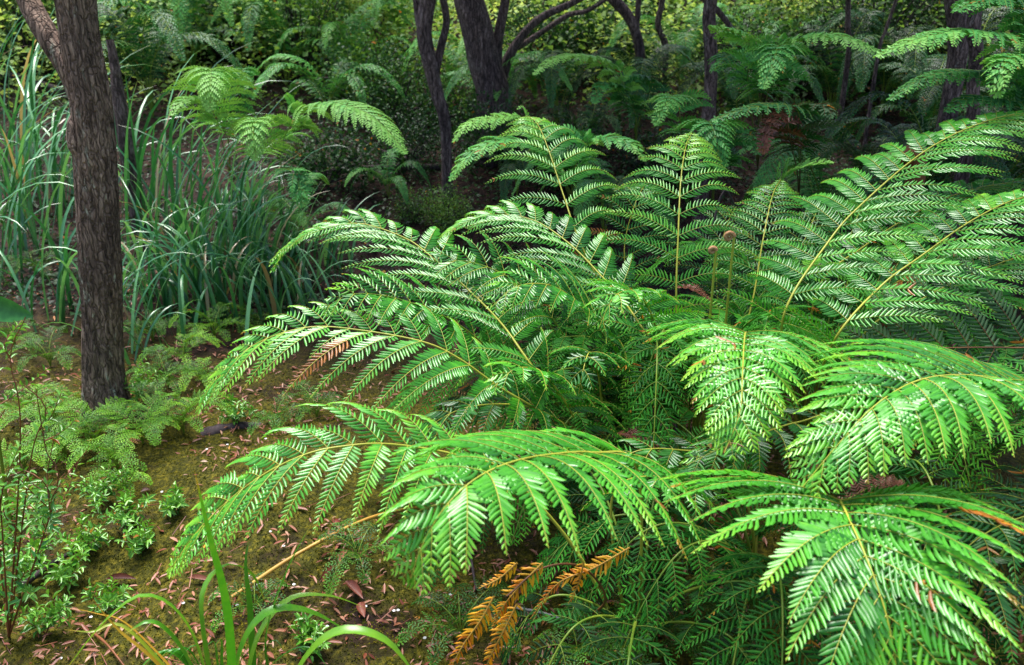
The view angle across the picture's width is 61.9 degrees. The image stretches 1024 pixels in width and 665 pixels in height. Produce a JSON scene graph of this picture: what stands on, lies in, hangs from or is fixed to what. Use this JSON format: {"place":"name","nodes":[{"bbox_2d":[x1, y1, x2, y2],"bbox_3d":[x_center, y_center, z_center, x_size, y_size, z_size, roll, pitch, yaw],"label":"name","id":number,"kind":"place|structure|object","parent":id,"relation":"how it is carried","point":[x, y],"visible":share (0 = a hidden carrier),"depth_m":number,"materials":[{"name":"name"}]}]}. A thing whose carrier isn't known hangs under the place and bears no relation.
{"place":"outdoors","nodes":[
{"label":"outdoors","id":0,"kind":"place"},
{"bbox_2d":[0,0,1023,664],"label":"ground","id":1,"kind":"structure","parent":0,"point":[136,570],"depth_m":3.13,"materials":[{"name":"soil"}]},
{"bbox_2d":[0,296,32,595],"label":"broad leaf plant","id":2,"kind":"object","parent":1,"relation":"on","point":[10,310],"visible":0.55,"depth_m":1.89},
{"bbox_2d":[0,92,72,287],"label":"grass tussock","id":3,"kind":"object","parent":1,"relation":"on","point":[18,207],"depth_m":4.45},
{"bbox_2d":[0,581,76,636],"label":"seedling","id":4,"kind":"object","parent":1,"relation":"on","point":[52,616],"visible":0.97,"depth_m":2.18,"materials":[{"name":"green plant"}]},
{"bbox_2d":[0,317,78,637],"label":"shrub","id":5,"kind":"object","parent":1,"relation":"on","point":[27,590],"visible":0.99,"depth_m":1.94,"materials":[{"name":"green plant"}]},
{"bbox_2d":[5,325,80,371],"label":"ground fern","id":6,"kind":"object","parent":1,"relation":"on","point":[54,352],"visible":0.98,"depth_m":3.70,"materials":[{"name":"green plant"}]},
{"bbox_2d":[0,391,89,438],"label":"ground fern","id":7,"kind":"object","parent":1,"relation":"on","point":[23,409],"visible":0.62,"depth_m":3.11,"materials":[{"name":"green plant"}]},
{"bbox_2d":[6,440,86,534],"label":"shrub","id":8,"kind":"object","parent":1,"relation":"on","point":[49,506],"visible":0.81,"depth_m":1.89,"materials":[{"name":"green plant"}]},
{"bbox_2d":[0,0,119,71],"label":"bush","id":9,"kind":"object","parent":1,"relation":"on","point":[19,15],"visible":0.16,"depth_m":7.70,"materials":[{"name":"green plant"}]},
{"bbox_2d":[0,2,121,202],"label":"grass tussock","id":10,"kind":"object","parent":1,"relation":"on","point":[31,101],"depth_m":5.60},
{"bbox_2d":[4,409,123,468],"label":"ground fern","id":11,"kind":"object","parent":1,"relation":"on","point":[64,448],"visible":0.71,"depth_m":2.99,"materials":[{"name":"green plant"}]},
{"bbox_2d":[32,541,95,591],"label":"seedling","id":12,"kind":"object","parent":1,"relation":"on","point":[62,577],"visible":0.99,"depth_m":2.36,"materials":[{"name":"green plant"}]},
{"bbox_2d":[0,19,150,276],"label":"grass tussock","id":13,"kind":"object","parent":1,"relation":"on","point":[16,175],"depth_m":4.89,"materials":[{"name":"plant"}]},
{"bbox_2d":[16,0,134,421],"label":"tree","id":14,"kind":"object","parent":1,"relation":"on","point":[71,47],"visible":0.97,"depth_m":2.92,"materials":[{"name":"brown plant"}]},
{"bbox_2d":[0,68,159,217],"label":"grass tussock","id":15,"kind":"object","parent":1,"relation":"on","point":[61,163],"depth_m":5.58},
{"bbox_2d":[52,512,113,555],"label":"seedling","id":16,"kind":"object","parent":1,"relation":"on","point":[85,536],"visible":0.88,"depth_m":2.48,"materials":[{"name":"green plant"}]},
{"bbox_2d":[0,197,166,335],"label":"grass tussock","id":17,"kind":"object","parent":1,"relation":"on","point":[63,281],"depth_m":3.95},
{"bbox_2d":[35,396,149,461],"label":"ground fern","id":18,"kind":"object","parent":1,"relation":"on","point":[89,429],"visible":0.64,"depth_m":3.05,"materials":[{"name":"green plant"}]},
{"bbox_2d":[64,459,133,505],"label":"seedling","id":19,"kind":"object","parent":1,"relation":"on","point":[105,488],"visible":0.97,"depth_m":2.68,"materials":[{"name":"green plant"}]},
{"bbox_2d":[80,576,132,614],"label":"seedling","id":20,"kind":"object","parent":1,"relation":"on","point":[109,598],"visible":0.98,"depth_m":2.29,"materials":[{"name":"green plant"}]},
{"bbox_2d":[66,422,147,487],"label":"ground fern","id":21,"kind":"object","parent":1,"relation":"on","point":[111,454],"visible":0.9,"depth_m":2.91,"materials":[{"name":"green plant"}]},
{"bbox_2d":[85,486,155,533],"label":"seedling","id":22,"kind":"object","parent":1,"relation":"on","point":[120,515],"visible":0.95,"depth_m":2.55,"materials":[{"name":"green plant"}]},
{"bbox_2d":[39,233,212,367],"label":"grass tussock","id":23,"kind":"object","parent":1,"relation":"on","point":[132,318],"depth_m":3.77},
{"bbox_2d":[106,39,148,248],"bbox_3d":[-2.186,-1.021,4.873,0.148,1.237,0.139,0,22,0],"label":"trunk","id":24,"kind":"object","parent":1,"relation":"on","point":[120,108],"visible":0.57,"depth_m":4.78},
{"bbox_2d":[115,514,155,558],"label":"seedling","id":25,"kind":"object","parent":1,"relation":"on","point":[143,535],"visible":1,"depth_m":2.46,"materials":[{"name":"green plant"}]},
{"bbox_2d":[87,391,188,462],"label":"ground fern","id":26,"kind":"object","parent":1,"relation":"on","point":[143,429],"visible":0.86,"depth_m":3.07,"materials":[{"name":"green plant"}]},
{"bbox_2d":[38,4,242,115],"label":"fern","id":27,"kind":"object","parent":1,"relation":"on","point":[143,40],"visible":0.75,"depth_m":6.68,"materials":[{"name":"plant"}]},
{"bbox_2d":[126,344,206,393],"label":"ground fern","id":28,"kind":"object","parent":1,"relation":"on","point":[168,381],"visible":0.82,"depth_m":3.49,"materials":[{"name":"green plant"}]},
{"bbox_2d":[31,43,301,240],"bbox_3d":[-1.964,-1.185,4.864,1.181,1.470,1.492,4,22,10],"label":"grass tussock","id":29,"kind":"object","parent":1,"relation":"on","point":[139,156],"depth_m":4.96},
{"bbox_2d":[45,80,306,270],"bbox_3d":[-1.853,-0.880,4.672,1.543,1.083,1.235,-5,23,-12],"label":"grass tussock","id":30,"kind":"object","parent":1,"relation":"on","point":[177,217],"depth_m":4.67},
{"bbox_2d":[140,389,231,444],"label":"ground fern","id":31,"kind":"object","parent":1,"relation":"on","point":[182,419],"visible":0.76,"depth_m":3.15,"materials":[{"name":"green plant"}]},
{"bbox_2d":[120,197,266,338],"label":"grass tussock","id":32,"kind":"object","parent":1,"relation":"on","point":[214,275],"depth_m":4.09,"materials":[{"name":"plant"}]},
{"bbox_2d":[97,0,292,71],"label":"fern","id":33,"kind":"object","parent":1,"relation":"on","point":[173,3],"visible":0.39,"depth_m":7.12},
{"bbox_2d":[119,163,293,321],"bbox_3d":[-1.560,-0.460,4.188,1.045,0.808,0.697,0,22,0],"label":"grass tussock","id":34,"kind":"object","parent":1,"relation":"on","point":[164,294],"depth_m":4.20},
{"bbox_2d":[168,302,255,344],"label":"ground fern","id":35,"kind":"object","parent":1,"relation":"on","point":[214,331],"visible":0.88,"depth_m":3.95,"materials":[{"name":"green plant"}]},
{"bbox_2d":[120,97,328,306],"bbox_3d":[-1.541,-0.682,4.399,1.038,1.064,1.108,18,28,37],"label":"grass tussock","id":36,"kind":"object","parent":1,"relation":"on","point":[230,218],"depth_m":4.46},
{"bbox_2d":[161,65,304,176],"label":"fern","id":37,"kind":"object","parent":1,"relation":"on","point":[206,81],"visible":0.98,"depth_m":3.88,"materials":[{"name":"plant"}]},
{"bbox_2d":[64,474,408,664],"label":"strap leaf plant","id":38,"kind":"object","parent":1,"relation":"on","point":[181,652],"visible":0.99,"depth_m":1.65,"materials":[{"name":"plant"}]},
{"bbox_2d":[208,571,290,631],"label":"ground fern","id":39,"kind":"object","parent":1,"relation":"on","point":[258,602],"visible":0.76,"depth_m":2.20,"materials":[{"name":"green plant"}]},
{"bbox_2d":[177,236,361,350],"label":"grass tussock","id":40,"kind":"object","parent":1,"relation":"on","point":[240,288],"depth_m":4.16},
{"bbox_2d":[190,214,353,332],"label":"grass tussock","id":41,"kind":"object","parent":1,"relation":"on","point":[292,287],"depth_m":4.16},
{"bbox_2d":[199,134,350,277],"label":"grass tussock","id":42,"kind":"object","parent":1,"relation":"on","point":[247,204],"depth_m":4.71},
{"bbox_2d":[190,0,366,95],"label":"fern","id":43,"kind":"object","parent":1,"relation":"on","point":[255,4],"visible":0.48,"depth_m":7.36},
{"bbox_2d":[206,148,352,311],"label":"grass tussock","id":44,"kind":"object","parent":1,"relation":"on","point":[250,247],"depth_m":4.48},
{"bbox_2d":[233,173,359,244],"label":"fern","id":45,"kind":"object","parent":1,"relation":"on","point":[320,175],"visible":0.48,"depth_m":5.04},
{"bbox_2d":[205,0,409,79],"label":"bush","id":46,"kind":"object","parent":1,"relation":"on","point":[309,57],"visible":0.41,"depth_m":7.51,"materials":[{"name":"green plant"}]},
{"bbox_2d":[288,612,330,662],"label":"seedling","id":47,"kind":"object","parent":1,"relation":"on","point":[312,633],"visible":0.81,"depth_m":2.06,"materials":[{"name":"green plant"}]},
{"bbox_2d":[259,166,380,292],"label":"grass tussock","id":48,"kind":"object","parent":1,"relation":"on","point":[327,250],"depth_m":4.74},
{"bbox_2d":[255,109,401,199],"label":"bush","id":49,"kind":"object","parent":1,"relation":"on","point":[320,166],"visible":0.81,"depth_m":5.66,"materials":[{"name":"green plant"}]},
{"bbox_2d":[250,54,406,118],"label":"fern","id":50,"kind":"object","parent":1,"relation":"on","point":[341,79],"visible":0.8,"depth_m":6.58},
{"bbox_2d":[260,93,407,206],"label":"fern","id":51,"kind":"object","parent":1,"relation":"on","point":[297,107],"visible":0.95,"depth_m":3.59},
{"bbox_2d":[273,0,420,92],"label":"fern","id":52,"kind":"object","parent":1,"relation":"on","point":[329,25],"visible":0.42,"depth_m":7.45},
{"bbox_2d":[315,517,410,594],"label":"ground fern","id":53,"kind":"object","parent":1,"relation":"on","point":[358,556],"visible":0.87,"depth_m":2.34,"materials":[{"name":"green plant"}]},
{"bbox_2d":[298,16,443,125],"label":"bush","id":54,"kind":"object","parent":1,"relation":"on","point":[354,50],"visible":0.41,"depth_m":6.87,"materials":[{"name":"green plant"}]},
{"bbox_2d":[344,148,430,203],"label":"fern","id":55,"kind":"object","parent":1,"relation":"on","point":[356,170],"visible":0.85,"depth_m":5.62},
{"bbox_2d":[323,30,459,131],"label":"bush","id":56,"kind":"object","parent":1,"relation":"on","point":[384,91],"visible":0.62,"depth_m":6.61,"materials":[{"name":"green plant"}]},
{"bbox_2d":[335,97,464,185],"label":"bush","id":57,"kind":"object","parent":1,"relation":"on","point":[429,133],"visible":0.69,"depth_m":6.01,"materials":[{"name":"green plant"}]},
{"bbox_2d":[413,0,453,210],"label":"tree","id":58,"kind":"object","parent":1,"relation":"on","point":[431,59],"visible":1,"depth_m":5.35,"materials":[{"name":"brown plant"}]},
{"bbox_2d":[413,175,475,239],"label":"bush","id":59,"kind":"object","parent":1,"relation":"on","point":[444,213],"visible":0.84,"depth_m":5.42,"materials":[{"name":"green plant"}]},
{"bbox_2d":[395,576,521,664],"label":"ground fern","id":60,"kind":"object","parent":1,"relation":"on","point":[460,620],"visible":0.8,"depth_m":2.14,"materials":[{"name":"green plant"}]},
{"bbox_2d":[393,45,538,137],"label":"bush","id":61,"kind":"object","parent":1,"relation":"on","point":[462,103],"visible":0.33,"depth_m":6.72,"materials":[{"name":"green plant"}]},
{"bbox_2d":[399,31,544,93],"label":"fern","id":62,"kind":"object","parent":1,"relation":"on","point":[459,50],"visible":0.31,"depth_m":7.08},
{"bbox_2d":[195,200,766,589],"bbox_3d":[-0.062,0.105,2.581,1.432,0.893,1.406,0,22,0],"label":"fern","id":63,"kind":"object","parent":1,"relation":"on","point":[543,384],"visible":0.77,"depth_m":2.24,"materials":[{"name":"green plant"}]},
{"bbox_2d":[434,79,548,178],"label":"bush","id":64,"kind":"object","parent":1,"relation":"on","point":[492,163],"visible":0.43,"depth_m":6.08,"materials":[{"name":"green plant"}]},
{"bbox_2d":[0,360,996,664],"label":"moss","id":65,"kind":"object","parent":1,"relation":"on","point":[16,422],"visible":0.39,"depth_m":2.48,"materials":[{"name":"plant"}]},
{"bbox_2d":[440,51,574,100],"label":"fern","id":66,"kind":"object","parent":1,"relation":"on","point":[457,73],"visible":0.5,"depth_m":6.41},
{"bbox_2d":[166,401,853,664],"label":"fern","id":67,"kind":"object","parent":1,"relation":"on","point":[507,477],"visible":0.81,"depth_m":1.67,"materials":[{"name":"green plant"}]},
{"bbox_2d":[0,0,1023,117],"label":"hillside undergrowth","id":68,"kind":"object","parent":1,"relation":"on","point":[666,20],"visible":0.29,"depth_m":7.29,"materials":[{"name":"green plant"}]},
{"bbox_2d":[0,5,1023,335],"bbox_3d":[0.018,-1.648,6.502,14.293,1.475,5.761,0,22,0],"label":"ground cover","id":69,"kind":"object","parent":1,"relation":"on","point":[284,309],"visible":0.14,"depth_m":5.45,"materials":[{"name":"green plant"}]},
{"bbox_2d":[0,259,1023,664],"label":"leaf litter","id":70,"kind":"object","parent":1,"relation":"on","point":[344,617],"visible":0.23,"depth_m":2.37,"materials":[{"name":"plant"}]},
{"bbox_2d":[467,134,572,204],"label":"fern","id":71,"kind":"object","parent":1,"relation":"on","point":[513,165],"visible":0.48,"depth_m":5.52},
{"bbox_2d":[453,0,606,153],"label":"tree","id":72,"kind":"object","parent":1,"relation":"on","point":[483,44],"visible":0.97,"depth_m":6.25,"materials":[{"name":"brown plant"}]},
{"bbox_2d":[459,0,608,82],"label":"bush","id":73,"kind":"object","parent":1,"relation":"on","point":[519,22],"visible":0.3,"depth_m":7.47,"materials":[{"name":"green plant"}]},
{"bbox_2d":[450,547,629,664],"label":"dead frond","id":74,"kind":"object","parent":1,"relation":"on","point":[582,569],"visible":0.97,"depth_m":1.72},
{"bbox_2d":[448,105,647,213],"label":"fern","id":75,"kind":"object","parent":1,"relation":"on","point":[588,137],"visible":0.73,"depth_m":3.22,"materials":[{"name":"plant"}]},
{"bbox_2d":[472,49,631,124],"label":"fern","id":76,"kind":"object","parent":1,"relation":"on","point":[552,83],"visible":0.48,"depth_m":6.42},
{"bbox_2d":[512,101,627,207],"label":"bush","id":77,"kind":"object","parent":1,"relation":"on","point":[594,130],"visible":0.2,"depth_m":5.81,"materials":[{"name":"green plant"}]},
{"bbox_2d":[532,82,641,146],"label":"fern","id":78,"kind":"object","parent":1,"relation":"on","point":[595,118],"visible":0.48,"depth_m":6.22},
{"bbox_2d":[533,606,651,664],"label":"ground fern","id":79,"kind":"object","parent":1,"relation":"on","point":[579,658],"visible":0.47,"depth_m":2.00,"materials":[{"name":"green plant"}]},
{"bbox_2d":[512,149,690,245],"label":"fern","id":80,"kind":"object","parent":1,"relation":"on","point":[598,179],"visible":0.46,"depth_m":5.28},
{"bbox_2d":[532,53,673,144],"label":"fern","id":81,"kind":"object","parent":1,"relation":"on","point":[629,78],"visible":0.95,"depth_m":3.96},
{"bbox_2d":[536,0,673,85],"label":"bush","id":82,"kind":"object","parent":1,"relation":"on","point":[606,29],"visible":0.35,"depth_m":7.54,"materials":[{"name":"green plant"}]},
{"bbox_2d":[607,0,644,114],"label":"tree","id":83,"kind":"object","parent":1,"relation":"on","point":[624,11],"visible":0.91,"depth_m":6.76,"materials":[{"name":"brown plant"}]},
{"bbox_2d":[551,569,732,663],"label":"ground fern","id":84,"kind":"object","parent":1,"relation":"on","point":[657,613],"visible":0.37,"depth_m":2.08,"materials":[{"name":"green plant"}]},
{"bbox_2d":[558,44,729,132],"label":"fern","id":85,"kind":"object","parent":1,"relation":"on","point":[643,68],"visible":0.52,"depth_m":6.44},
{"bbox_2d":[594,2,749,85],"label":"fern","id":86,"kind":"object","parent":1,"relation":"on","point":[688,44],"visible":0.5,"depth_m":7.15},
{"bbox_2d":[605,113,749,199],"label":"bush","id":87,"kind":"object","parent":1,"relation":"on","point":[635,159],"visible":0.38,"depth_m":5.82,"materials":[{"name":"green plant"}]},
{"bbox_2d":[643,88,713,161],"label":"fern","id":88,"kind":"object","parent":1,"relation":"on","point":[659,111],"visible":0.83,"depth_m":3.56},
{"bbox_2d":[454,115,916,496],"bbox_3d":[0.502,-0.055,2.743,1.382,1.111,1.322,0,22,0],"label":"fern","id":89,"kind":"object","parent":1,"relation":"on","point":[755,317],"visible":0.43,"depth_m":2.68,"materials":[{"name":"green plant"}]},
{"bbox_2d":[689,0,733,259],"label":"tree","id":90,"kind":"object","parent":1,"relation":"on","point":[711,9],"visible":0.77,"depth_m":4.79,"materials":[{"name":"brown plant"}]},
{"bbox_2d":[667,118,762,219],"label":"fern","id":91,"kind":"object","parent":1,"relation":"on","point":[726,130],"visible":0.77,"depth_m":3.24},
{"bbox_2d":[655,578,779,664],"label":"ground fern","id":92,"kind":"object","parent":1,"relation":"on","point":[711,646],"visible":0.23,"depth_m":2.08,"materials":[{"name":"green plant"}]},
{"bbox_2d":[664,55,825,137],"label":"fern","id":93,"kind":"object","parent":1,"relation":"on","point":[734,94],"visible":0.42,"depth_m":6.39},
{"bbox_2d":[519,318,973,664],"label":"fern","id":94,"kind":"object","parent":1,"relation":"on","point":[725,342],"visible":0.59,"depth_m":1.83,"materials":[{"name":"green plant"}]},
{"bbox_2d":[710,97,844,202],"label":"fern","id":95,"kind":"object","parent":1,"relation":"on","point":[788,116],"visible":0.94,"depth_m":2.98,"materials":[{"name":"green plant"}]},
{"bbox_2d":[707,25,880,168],"bbox_3d":[1.239,-1.118,4.568,0.626,1.094,3.192,3,22,8],"label":"fern","id":96,"kind":"object","parent":1,"relation":"on","point":[763,63],"visible":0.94,"depth_m":3.25,"materials":[{"name":"plant"}]},
{"bbox_2d":[571,110,1023,524],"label":"fern","id":97,"kind":"object","parent":1,"relation":"on","point":[836,290],"visible":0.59,"depth_m":2.40,"materials":[{"name":"green plant"}]},
{"bbox_2d":[687,0,936,100],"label":"bush","id":98,"kind":"object","parent":1,"relation":"on","point":[807,84],"visible":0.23,"depth_m":7.22,"materials":[{"name":"green plant"}]},
{"bbox_2d":[713,138,950,244],"bbox_3d":[1.878,-0.815,5.000,1.379,0.624,1.212,0,22,0],"label":"fern","id":99,"kind":"object","parent":1,"relation":"on","point":[765,176],"visible":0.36,"depth_m":4.88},
{"bbox_2d":[653,452,1023,664],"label":"fern","id":100,"kind":"object","parent":1,"relation":"on","point":[817,520],"visible":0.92,"depth_m":1.27,"materials":[{"name":"green plant"}]},
{"bbox_2d":[744,8,943,113],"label":"fern","id":101,"kind":"object","parent":1,"relation":"on","point":[868,59],"visible":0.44,"depth_m":6.75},
{"bbox_2d":[789,118,946,187],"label":"fern","id":102,"kind":"object","parent":1,"relation":"on","point":[874,147],"visible":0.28,"depth_m":5.39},
{"bbox_2d":[797,9,946,116],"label":"fern","id":103,"kind":"object","parent":1,"relation":"on","point":[887,75],"visible":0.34,"depth_m":6.73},
{"bbox_2d":[782,0,1004,100],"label":"bush","id":104,"kind":"object","parent":1,"relation":"on","point":[911,15],"visible":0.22,"depth_m":7.22,"materials":[{"name":"green plant"}]},
{"bbox_2d":[783,338,1023,586],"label":"fern","id":105,"kind":"object","parent":1,"relation":"on","point":[976,380],"visible":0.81,"depth_m":1.51,"materials":[{"name":"green plant"}]},
{"bbox_2d":[810,91,1023,248],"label":"fern","id":106,"kind":"object","parent":1,"relation":"on","point":[901,134],"visible":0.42,"depth_m":4.77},
{"bbox_2d":[837,252,1023,446],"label":"fern","id":107,"kind":"object","parent":1,"relation":"on","point":[1010,350],"visible":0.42,"depth_m":2.12,"materials":[{"name":"green plant"}]},
{"bbox_2d":[850,58,1017,145],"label":"fern","id":108,"kind":"object","parent":1,"relation":"on","point":[924,95],"visible":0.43,"depth_m":6.23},
{"bbox_2d":[869,3,1023,110],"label":"fern","id":109,"kind":"object","parent":1,"relation":"on","point":[994,38],"visible":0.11,"depth_m":6.59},
{"bbox_2d":[872,0,1023,132],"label":"fern","id":110,"kind":"object","parent":1,"relation":"on","point":[1013,63],"visible":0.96,"depth_m":2.69,"materials":[{"name":"plant"}]},
{"bbox_2d":[925,0,981,230],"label":"tree","id":111,"kind":"object","parent":1,"relation":"on","point":[958,56],"visible":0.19,"depth_m":4.94,"materials":[{"name":"brown plant"}]},
{"bbox_2d":[894,131,1023,243],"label":"fern","id":112,"kind":"object","parent":1,"relation":"on","point":[1015,167],"visible":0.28,"depth_m":4.84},
{"bbox_2d":[937,3,983,278],"bbox_3d":[2.241,-2.158,3.643,2.553,4.334,2.535,0,22,0],"label":"tree","id":113,"kind":"object","parent":1,"relation":"on","point":[973,22],"visible":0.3,"depth_m":4.24,"materials":[{"name":"brown plant"}]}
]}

